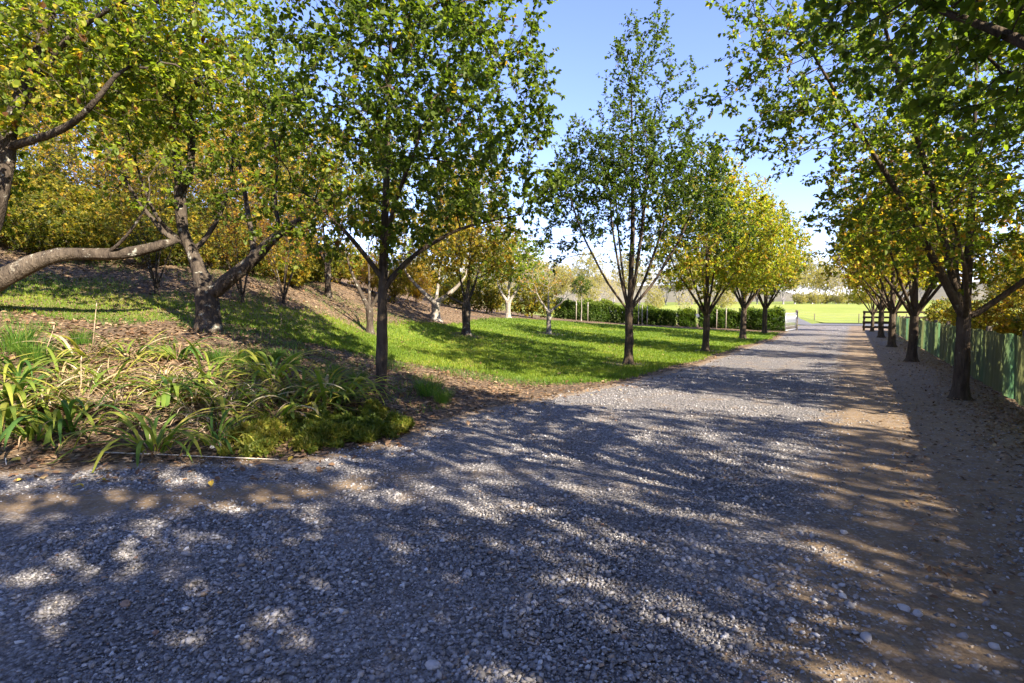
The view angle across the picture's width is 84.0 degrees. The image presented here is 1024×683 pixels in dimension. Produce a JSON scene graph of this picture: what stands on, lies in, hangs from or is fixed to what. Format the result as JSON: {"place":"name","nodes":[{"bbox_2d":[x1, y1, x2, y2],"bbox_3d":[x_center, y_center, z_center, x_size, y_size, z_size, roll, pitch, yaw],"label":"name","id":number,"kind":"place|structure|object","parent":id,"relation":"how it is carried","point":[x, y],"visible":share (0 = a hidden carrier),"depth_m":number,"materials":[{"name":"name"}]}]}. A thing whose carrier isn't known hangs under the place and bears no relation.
{"place":"outdoors","nodes":[
{"label":"outdoors","id":0,"kind":"place"},
{"bbox_2d":[0,280,779,382],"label":"lawn","id":1,"kind":"structure","parent":0,"point":[191,313],"depth_m":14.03,"materials":[{"name":"green plant"}]},
{"bbox_2d":[517,259,582,333],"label":"orchard tree","id":2,"kind":"object","parent":1,"relation":"on","point":[548,321],"visible":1,"depth_m":26.88,"materials":[{"name":"green plant"}]},
{"bbox_2d":[634,149,782,350],"bbox_3d":[7.505,-3.511,21.892,5.010,8.115,5.507,3,4,39],"label":"avenue tree","id":3,"kind":"object","parent":1,"relation":"on","point":[708,262],"visible":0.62,"depth_m":21.28,"materials":[{"name":"green plant"}]},
{"bbox_2d":[689,170,813,338],"bbox_3d":[12.928,-4.675,31.112,6.409,9.420,5.814,2,4,26],"label":"avenue tree","id":4,"kind":"object","parent":1,"relation":"on","point":[789,229],"visible":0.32,"depth_m":30.14,"materials":[{"name":"green plant"}]},
{"bbox_2d":[727,193,818,332],"bbox_3d":[16.865,-4.969,37.557,5.761,9.328,6.301,0,3,7],"label":"avenue tree","id":5,"kind":"object","parent":1,"relation":"on","point":[772,293],"visible":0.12,"depth_m":36.86,"materials":[{"name":"green plant"}]},
{"bbox_2d":[0,325,1023,682],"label":"driveway","id":6,"kind":"structure","parent":0,"point":[870,433],"depth_m":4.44,"materials":[{"name":"grey gravel"}]},
{"bbox_2d":[0,186,1023,471],"bbox_3d":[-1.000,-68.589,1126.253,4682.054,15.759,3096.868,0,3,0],"label":"ground","id":7,"kind":"structure","parent":0,"point":[412,310],"depth_m":10.56,"materials":[{"name":"brown soil"}]},
{"bbox_2d":[0,318,52,351],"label":"grass tuft","id":8,"kind":"object","parent":7,"relation":"on","point":[16,336],"visible":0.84,"depth_m":8.34,"materials":[{"name":"green plant"}]},
{"bbox_2d":[6,338,62,362],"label":"grass tuft","id":9,"kind":"object","parent":7,"relation":"on","point":[41,352],"visible":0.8,"depth_m":8.09,"materials":[{"name":"green plant"}]},
{"bbox_2d":[0,367,80,407],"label":"strappy plant","id":10,"kind":"object","parent":7,"relation":"on","point":[9,389],"visible":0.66,"depth_m":6.94,"materials":[{"name":"green plant"}]},
{"bbox_2d":[0,354,85,381],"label":"strappy plant","id":11,"kind":"object","parent":7,"relation":"on","point":[11,367],"visible":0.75,"depth_m":7.49,"materials":[{"name":"green plant"}]},
{"bbox_2d":[16,151,72,199],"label":"tree","id":12,"kind":"object","parent":7,"relation":"on","point":[40,170],"visible":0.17,"depth_m":18.99,"materials":[{"name":"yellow plant"}]},
{"bbox_2d":[0,191,90,254],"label":"shrub","id":13,"kind":"object","parent":7,"relation":"on","point":[48,240],"visible":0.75,"depth_m":15.36,"materials":[{"name":"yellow plant"}]},
{"bbox_2d":[0,380,91,434],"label":"strappy plant","id":14,"kind":"object","parent":7,"relation":"on","point":[8,412],"visible":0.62,"depth_m":6.55,"materials":[{"name":"green plant"}]},
{"bbox_2d":[6,81,85,171],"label":"woodland tree","id":15,"kind":"object","parent":7,"relation":"on","point":[42,115],"visible":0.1,"depth_m":25.50,"materials":[{"name":"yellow plant"}]},
{"bbox_2d":[0,407,100,448],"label":"strappy plant","id":16,"kind":"object","parent":7,"relation":"on","point":[22,434],"visible":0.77,"depth_m":6.46,"materials":[{"name":"green plant"}]},
{"bbox_2d":[0,1,105,163],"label":"woodland tree","id":17,"kind":"object","parent":7,"relation":"on","point":[32,36],"visible":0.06,"depth_m":39.59,"materials":[{"name":"green plant"}]},
{"bbox_2d":[0,372,114,411],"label":"strappy plant","id":18,"kind":"object","parent":7,"relation":"on","point":[18,387],"visible":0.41,"depth_m":7.06,"materials":[{"name":"green plant"}]},
{"bbox_2d":[2,346,113,388],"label":"strappy plant","id":19,"kind":"object","parent":7,"relation":"on","point":[56,369],"visible":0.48,"depth_m":7.68,"materials":[{"name":"green plant"}]},
{"bbox_2d":[12,174,105,241],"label":"shrub","id":20,"kind":"object","parent":7,"relation":"on","point":[78,194],"visible":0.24,"depth_m":17.09,"materials":[{"name":"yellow plant"}]},
{"bbox_2d":[15,137,104,200],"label":"tree","id":21,"kind":"object","parent":7,"relation":"on","point":[52,157],"visible":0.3,"depth_m":23.40,"materials":[{"name":"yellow plant"}]},
{"bbox_2d":[0,331,138,360],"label":"strappy plant","id":22,"kind":"object","parent":7,"relation":"on","point":[69,351],"visible":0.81,"depth_m":8.51,"materials":[{"name":"green plant"}]},
{"bbox_2d":[1,366,145,410],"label":"strappy plant","id":23,"kind":"object","parent":7,"relation":"on","point":[60,394],"visible":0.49,"depth_m":7.21,"materials":[{"name":"green plant"}]},
{"bbox_2d":[0,398,154,449],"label":"strappy plant","id":24,"kind":"object","parent":7,"relation":"on","point":[69,411],"visible":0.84,"depth_m":6.50,"materials":[{"name":"green plant"}]},
{"bbox_2d":[28,110,147,200],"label":"woodland tree","id":25,"kind":"object","parent":7,"relation":"on","point":[71,168],"visible":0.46,"depth_m":18.66,"materials":[{"name":"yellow plant"}]},
{"bbox_2d":[55,205,127,261],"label":"shrub","id":26,"kind":"object","parent":7,"relation":"on","point":[97,235],"visible":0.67,"depth_m":15.81,"materials":[{"name":"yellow plant"}]},
{"bbox_2d":[66,187,143,245],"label":"shrub","id":27,"kind":"object","parent":7,"relation":"on","point":[100,191],"visible":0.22,"depth_m":17.73,"materials":[{"name":"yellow plant"}]},
{"bbox_2d":[55,347,163,388],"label":"strappy plant","id":28,"kind":"object","parent":7,"relation":"on","point":[119,369],"visible":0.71,"depth_m":7.83,"materials":[{"name":"green plant"}]},
{"bbox_2d":[68,380,159,409],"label":"dry plant clump","id":29,"kind":"object","parent":7,"relation":"on","point":[115,398],"visible":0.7,"depth_m":7.25,"materials":[{"name":"beige plant"}]},
{"bbox_2d":[66,326,171,360],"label":"strappy plant","id":30,"kind":"object","parent":7,"relation":"on","point":[137,354],"visible":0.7,"depth_m":8.69,"materials":[{"name":"green plant"}]},
{"bbox_2d":[0,0,254,291],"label":"orchard tree","id":31,"kind":"object","parent":7,"relation":"on","point":[35,67],"visible":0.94,"depth_m":9.47,"materials":[{"name":"green plant"}]},
{"bbox_2d":[87,107,172,193],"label":"woodland tree","id":32,"kind":"object","parent":7,"relation":"on","point":[140,142],"visible":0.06,"depth_m":24.16,"materials":[{"name":"green plant"}]},
{"bbox_2d":[47,407,234,472],"bbox_3d":[-4.090,1.005,6.356,1.813,0.442,1.818,-1,3,-17],"label":"strappy plant","id":33,"kind":"object","parent":7,"relation":"on","point":[152,442],"visible":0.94,"depth_m":6.25,"materials":[{"name":"green plant"}]},
{"bbox_2d":[94,134,192,199],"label":"woodland tree","id":34,"kind":"object","parent":7,"relation":"on","point":[133,180],"visible":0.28,"depth_m":20.07,"materials":[{"name":"green plant"}]},
{"bbox_2d":[98,173,204,294],"bbox_3d":[-8.618,-2.558,13.758,2.353,3.084,2.287,-3,4,-44],"label":"woodland tree","id":35,"kind":"object","parent":7,"relation":"on","point":[155,281],"visible":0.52,"depth_m":13.65,"materials":[{"name":"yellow plant"}]},
{"bbox_2d":[118,214,187,266],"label":"shrub","id":36,"kind":"object","parent":7,"relation":"on","point":[162,255],"visible":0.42,"depth_m":16.56,"materials":[{"name":"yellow plant"}]},
{"bbox_2d":[95,43,222,194],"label":"woodland tree","id":37,"kind":"object","parent":7,"relation":"on","point":[165,116],"visible":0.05,"depth_m":41.64,"materials":[{"name":"green plant"}]},
{"bbox_2d":[122,192,201,248],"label":"shrub","id":38,"kind":"object","parent":7,"relation":"on","point":[167,213],"visible":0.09,"depth_m":18.44,"materials":[{"name":"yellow plant"}]},
{"bbox_2d":[98,364,226,406],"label":"strappy plant","id":39,"kind":"object","parent":7,"relation":"on","point":[164,397],"visible":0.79,"depth_m":7.42,"materials":[{"name":"green plant"}]},
{"bbox_2d":[125,337,226,361],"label":"strappy plant","id":40,"kind":"object","parent":7,"relation":"on","point":[174,356],"visible":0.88,"depth_m":8.91,"materials":[{"name":"green plant"}]},
{"bbox_2d":[133,135,226,203],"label":"woodland tree","id":41,"kind":"object","parent":7,"relation":"on","point":[165,180],"visible":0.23,"depth_m":20.63,"materials":[{"name":"green plant"}]},
{"bbox_2d":[45,0,327,332],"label":"orchard tree","id":42,"kind":"object","parent":7,"relation":"on","point":[208,292],"visible":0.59,"depth_m":10.70,"materials":[{"name":"green plant"}]},
{"bbox_2d":[137,387,241,425],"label":"dry plant clump","id":43,"kind":"object","parent":7,"relation":"on","point":[189,411],"visible":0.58,"depth_m":7.20,"materials":[{"name":"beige plant"}]},
{"bbox_2d":[134,375,247,410],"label":"strappy plant","id":44,"kind":"object","parent":7,"relation":"on","point":[195,394],"visible":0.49,"depth_m":7.46,"materials":[{"name":"green plant"}]},
{"bbox_2d":[169,189,232,249],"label":"shrub","id":45,"kind":"object","parent":7,"relation":"on","point":[197,208],"visible":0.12,"depth_m":20.62,"materials":[{"name":"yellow plant"}]},
{"bbox_2d":[132,336,277,388],"bbox_3d":[-4.476,0.219,8.339,1.985,0.701,1.860,-2,4,-32],"label":"strappy plant","id":46,"kind":"object","parent":7,"relation":"on","point":[199,364],"visible":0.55,"depth_m":8.15,"materials":[{"name":"green plant"}]},
{"bbox_2d":[173,218,243,269],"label":"shrub","id":47,"kind":"object","parent":7,"relation":"on","point":[214,261],"visible":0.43,"depth_m":17.29,"materials":[{"name":"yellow plant"}]},
{"bbox_2d":[156,51,268,166],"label":"woodland tree","id":48,"kind":"object","parent":7,"relation":"on","point":[239,83],"visible":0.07,"depth_m":48.40,"materials":[{"name":"green plant"}]},
{"bbox_2d":[156,408,269,455],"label":"strappy plant","id":49,"kind":"object","parent":7,"relation":"on","point":[213,434],"visible":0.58,"depth_m":6.60,"materials":[{"name":"green plant"}]},
{"bbox_2d":[169,128,256,204],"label":"woodland tree","id":50,"kind":"object","parent":7,"relation":"on","point":[221,148],"visible":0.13,"depth_m":26.40,"materials":[{"name":"green plant"}]},
{"bbox_2d":[145,373,288,417],"bbox_3d":[-3.818,0.647,7.546,1.622,0.466,1.721,1,3,23],"label":"strappy plant","id":51,"kind":"object","parent":7,"relation":"on","point":[221,400],"visible":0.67,"depth_m":7.40,"materials":[{"name":"green plant"}]},
{"bbox_2d":[188,184,286,302],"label":"woodland tree","id":52,"kind":"object","parent":7,"relation":"on","point":[241,291],"visible":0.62,"depth_m":14.16,"materials":[{"name":"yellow plant"}]},
{"bbox_2d":[179,381,296,424],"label":"strappy plant","id":53,"kind":"object","parent":7,"relation":"on","point":[236,414],"visible":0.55,"depth_m":7.33,"materials":[{"name":"green plant"}]},
{"bbox_2d":[191,143,285,219],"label":"woodland tree","id":54,"kind":"object","parent":7,"relation":"on","point":[227,177],"visible":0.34,"depth_m":22.05,"materials":[{"name":"green plant"}]},
{"bbox_2d":[220,226,283,276],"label":"shrub","id":55,"kind":"object","parent":7,"relation":"on","point":[263,265],"visible":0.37,"depth_m":17.68,"materials":[{"name":"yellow plant"}]},
{"bbox_2d":[211,89,314,217],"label":"woodland tree","id":56,"kind":"object","parent":7,"relation":"on","point":[253,122],"visible":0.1,"depth_m":43.01,"materials":[{"name":"green plant"}]},
{"bbox_2d":[199,349,337,389],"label":"strappy plant","id":57,"kind":"object","parent":7,"relation":"on","point":[282,369],"visible":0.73,"depth_m":8.39,"materials":[{"name":"green plant"}]},
{"bbox_2d":[203,377,341,428],"bbox_3d":[-3.059,0.671,7.429,1.733,0.612,1.624,1,3,16],"label":"strappy plant","id":58,"kind":"object","parent":7,"relation":"on","point":[286,409],"visible":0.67,"depth_m":7.27,"materials":[{"name":"green plant"}]},
{"bbox_2d":[209,353,351,406],"bbox_3d":[-3.110,0.431,8.035,1.947,0.687,1.825,0,3,7],"label":"strappy plant","id":59,"kind":"object","parent":7,"relation":"on","point":[291,398],"visible":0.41,"depth_m":7.75,"materials":[{"name":"green plant"}]},
{"bbox_2d":[238,195,323,303],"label":"woodland tree","id":60,"kind":"object","parent":7,"relation":"on","point":[284,292],"visible":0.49,"depth_m":15.92,"materials":[{"name":"green plant"}]},
{"bbox_2d":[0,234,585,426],"bbox_3d":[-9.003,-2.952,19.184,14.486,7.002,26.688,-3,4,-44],"label":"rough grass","id":61,"kind":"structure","parent":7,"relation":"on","point":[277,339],"depth_m":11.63,"materials":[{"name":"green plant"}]},
{"bbox_2d":[267,242,319,287],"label":"shrub","id":62,"kind":"object","parent":7,"relation":"on","point":[299,277],"visible":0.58,"depth_m":18.69,"materials":[{"name":"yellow plant"}]},
{"bbox_2d":[220,354,376,418],"bbox_3d":[-2.820,0.531,7.814,1.889,0.712,2.015,0,3,6],"label":"strappy plant","id":63,"kind":"object","parent":7,"relation":"on","point":[317,400],"visible":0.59,"depth_m":7.66,"materials":[{"name":"green plant"}]},
{"bbox_2d":[216,398,415,459],"bbox_3d":[-2.295,1.038,7.133,2.667,0.438,1.440,-3,4,-43],"label":"ground cover","id":64,"kind":"object","parent":7,"relation":"on","point":[308,431],"visible":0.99,"depth_m":6.79,"materials":[{"name":"green plant"}]},
{"bbox_2d":[266,366,369,406],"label":"strappy plant","id":65,"kind":"object","parent":7,"relation":"on","point":[327,385],"visible":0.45,"depth_m":8.11,"materials":[{"name":"green plant"}]},
{"bbox_2d":[277,165,368,299],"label":"tree","id":66,"kind":"object","parent":7,"relation":"on","point":[327,272],"visible":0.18,"depth_m":20.83,"materials":[{"name":"green plant"}]},
{"bbox_2d":[274,371,401,409],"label":"strappy plant","id":67,"kind":"object","parent":7,"relation":"on","point":[350,387],"visible":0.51,"depth_m":8.08,"materials":[{"name":"green plant"}]},
{"bbox_2d":[275,366,409,418],"bbox_3d":[-2.668,0.620,7.965,1.727,0.641,1.750,2,4,34],"label":"strappy plant","id":68,"kind":"object","parent":7,"relation":"on","point":[318,373],"visible":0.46,"depth_m":7.97,"materials":[{"name":"green plant"}]},
{"bbox_2d":[321,235,367,284],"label":"shrub","id":69,"kind":"object","parent":7,"relation":"on","point":[345,274],"visible":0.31,"depth_m":26.70,"materials":[{"name":"yellow plant"}]},
{"bbox_2d":[304,111,430,334],"bbox_3d":[-4.542,-3.745,18.046,4.056,7.310,3.560,-1,3,-21],"label":"orchard tree","id":70,"kind":"object","parent":7,"relation":"on","point":[368,305],"visible":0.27,"depth_m":17.87,"materials":[{"name":"green plant"}]},
{"bbox_2d":[346,128,409,261],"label":"woodland tree","id":71,"kind":"object","parent":7,"relation":"on","point":[360,178],"visible":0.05,"depth_m":41.24,"materials":[{"name":"green plant"}]},
{"bbox_2d":[370,254,419,302],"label":"shrub","id":72,"kind":"object","parent":7,"relation":"on","point":[394,290],"visible":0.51,"depth_m":26.68,"materials":[{"name":"plant"}]},
{"bbox_2d":[220,0,575,397],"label":"avenue tree","id":73,"kind":"object","parent":7,"relation":"on","point":[412,41],"visible":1,"depth_m":8.58,"materials":[{"name":"green plant"}]},
{"bbox_2d":[399,260,437,302],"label":"shrub","id":74,"kind":"object","parent":7,"relation":"on","point":[423,282],"visible":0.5,"depth_m":29.71,"materials":[{"name":"yellow plant"}]},
{"bbox_2d":[407,374,446,397],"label":"grass tuft","id":75,"kind":"object","parent":7,"relation":"on","point":[424,390],"visible":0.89,"depth_m":9.85,"materials":[{"name":"green plant"}]},
{"bbox_2d":[390,201,489,321],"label":"orchard tree","id":76,"kind":"object","parent":7,"relation":"on","point":[436,301],"visible":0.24,"depth_m":25.79,"materials":[{"name":"green plant"}]},
{"bbox_2d":[440,273,483,308],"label":"shrub","id":77,"kind":"object","parent":7,"relation":"on","point":[456,294],"visible":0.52,"depth_m":36.63,"materials":[{"name":"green plant"}]},
{"bbox_2d":[411,151,520,335],"bbox_3d":[-1.707,-3.696,21.754,4.115,7.230,4.010,0,3,0],"label":"orchard tree","id":78,"kind":"object","parent":7,"relation":"on","point":[471,232],"visible":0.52,"depth_m":21.63,"materials":[{"name":"green plant"}]},
{"bbox_2d":[471,277,513,313],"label":"shrub","id":79,"kind":"object","parent":7,"relation":"on","point":[490,292],"visible":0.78,"depth_m":37.45,"materials":[{"name":"yellow plant"}]},
{"bbox_2d":[470,230,552,317],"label":"orchard tree","id":80,"kind":"object","parent":7,"relation":"on","point":[520,269],"visible":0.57,"depth_m":33.70,"materials":[{"name":"green plant"}]},
{"bbox_2d":[0,240,1023,599],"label":"leaf litter","id":81,"kind":"object","parent":7,"relation":"on","point":[512,392],"visible":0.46,"depth_m":8.76,"materials":[{"name":"brown plant"}]},
{"bbox_2d":[503,274,559,317],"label":"shrub","id":82,"kind":"object","parent":7,"relation":"on","point":[531,305],"visible":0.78,"depth_m":39.45,"materials":[{"name":"yellow plant"}]},
{"bbox_2d":[547,261,577,299],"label":"woodland tree","id":83,"kind":"object","parent":7,"relation":"on","point":[563,290],"visible":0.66,"depth_m":75.20,"materials":[{"name":"yellow plant"}]},
{"bbox_2d":[552,297,625,322],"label":"hedge","id":84,"kind":"object","parent":7,"relation":"on","point":[600,309],"visible":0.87,"depth_m":46.15,"materials":[{"name":"green plant"}]},
{"bbox_2d":[570,250,610,297],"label":"woodland tree","id":85,"kind":"object","parent":7,"relation":"on","point":[594,268],"visible":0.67,"depth_m":173.90,"materials":[{"name":"yellow plant"}]},
{"bbox_2d":[519,0,760,364],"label":"avenue tree","id":86,"kind":"object","parent":7,"relation":"on","point":[605,164],"visible":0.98,"depth_m":16.20,"materials":[{"name":"green plant"}]},
{"bbox_2d":[633,304,677,325],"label":"hedge","id":87,"kind":"object","parent":7,"relation":"on","point":[656,314],"visible":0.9,"depth_m":45.61,"materials":[{"name":"green plant"}]},
{"bbox_2d":[676,306,696,326],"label":"hedge","id":88,"kind":"object","parent":7,"relation":"on","point":[686,317],"visible":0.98,"depth_m":45.34,"materials":[{"name":"green plant"}]},
{"bbox_2d":[697,302,740,328],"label":"hedge","id":89,"kind":"object","parent":7,"relation":"on","point":[732,317],"visible":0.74,"depth_m":44.59,"materials":[{"name":"green plant"}]},
{"bbox_2d":[739,305,785,330],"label":"hedge","id":90,"kind":"object","parent":7,"relation":"on","point":[776,322],"visible":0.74,"depth_m":43.64,"materials":[{"name":"green plant"}]},
{"bbox_2d":[799,255,830,303],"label":"woodland tree","id":91,"kind":"object","parent":7,"relation":"on","point":[819,280],"visible":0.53,"depth_m":183.11,"materials":[{"name":"yellow plant"}]},
{"bbox_2d":[693,0,1023,400],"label":"avenue tree","id":92,"kind":"object","parent":7,"relation":"on","point":[1004,205],"visible":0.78,"depth_m":9.64,"materials":[{"name":"green plant"}]},
{"bbox_2d":[843,265,906,330],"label":"avenue tree","id":93,"kind":"object","parent":7,"relation":"on","point":[872,310],"visible":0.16,"depth_m":42.54,"materials":[{"name":"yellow plant"}]},
{"bbox_2d":[828,215,928,337],"bbox_3d":[21.629,-4.193,32.953,6.136,8.267,5.656,-2,4,-32],"label":"avenue tree","id":94,"kind":"object","parent":7,"relation":"on","point":[880,306],"visible":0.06,"depth_m":32.95,"materials":[{"name":"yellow plant"}]},
{"bbox_2d":[825,176,961,346],"bbox_3d":[16.485,-3.426,24.322,5.245,7.666,5.689,-1,3,-19],"label":"avenue tree","id":95,"kind":"object","parent":7,"relation":"on","point":[892,308],"visible":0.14,"depth_m":24.57,"materials":[{"name":"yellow plant"}]},
{"bbox_2d":[775,0,1023,174],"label":"avenue tree","id":96,"kind":"object","parent":7,"relation":"on","point":[971,30],"visible":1,"depth_m":5.13,"materials":[{"name":"green plant"}]},
{"bbox_2d":[818,117,1022,361],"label":"avenue tree","id":97,"kind":"object","parent":7,"relation":"on","point":[913,307],"visible":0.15,"depth_m":17.48,"materials":[{"name":"green plant"}]},
{"bbox_2d":[922,296,972,325],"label":"shrub","id":98,"kind":"object","parent":7,"relation":"on","point":[931,313],"visible":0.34,"depth_m":34.63,"materials":[{"name":"yellow plant"}]},
{"bbox_2d":[896,315,1023,405],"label":"shade cloth fence","id":99,"kind":"object","parent":7,"relation":"on","point":[997,361],"visible":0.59,"depth_m":12.04,"materials":[{"name":"fabric"}]},
{"bbox_2d":[942,289,1010,330],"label":"shrub","id":100,"kind":"object","parent":7,"relation":"on","point":[951,311],"visible":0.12,"depth_m":25.94,"materials":[{"name":"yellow plant"}]},
{"bbox_2d":[971,292,1023,335],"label":"shrub","id":101,"kind":"object","parent":7,"relation":"on","point":[1001,310],"visible":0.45,"depth_m":18.84,"materials":[{"name":"yellow plant"}]},
{"bbox_2d":[979,230,1023,312],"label":"woodland tree","id":102,"kind":"object","parent":7,"relation":"on","point":[1007,279],"visible":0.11,"depth_m":28.85,"materials":[{"name":"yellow plant"}]},
{"bbox_2d":[1,0,1023,295],"label":"sky","id":103,"kind":"structure","parent":0,"point":[583,31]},
{"bbox_2d":[482,276,998,302],"bbox_3d":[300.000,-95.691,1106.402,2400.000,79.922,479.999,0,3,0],"label":"distant trees","id":104,"kind":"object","parent":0,"point":[940,293],"depth_m":983.04,"materials":[{"name":"green plant"}]},
{"bbox_2d":[659,303,1021,323],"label":"paddock","id":105,"kind":"structure","parent":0,"point":[836,313],"depth_m":105.03,"materials":[{"name":"plant"}]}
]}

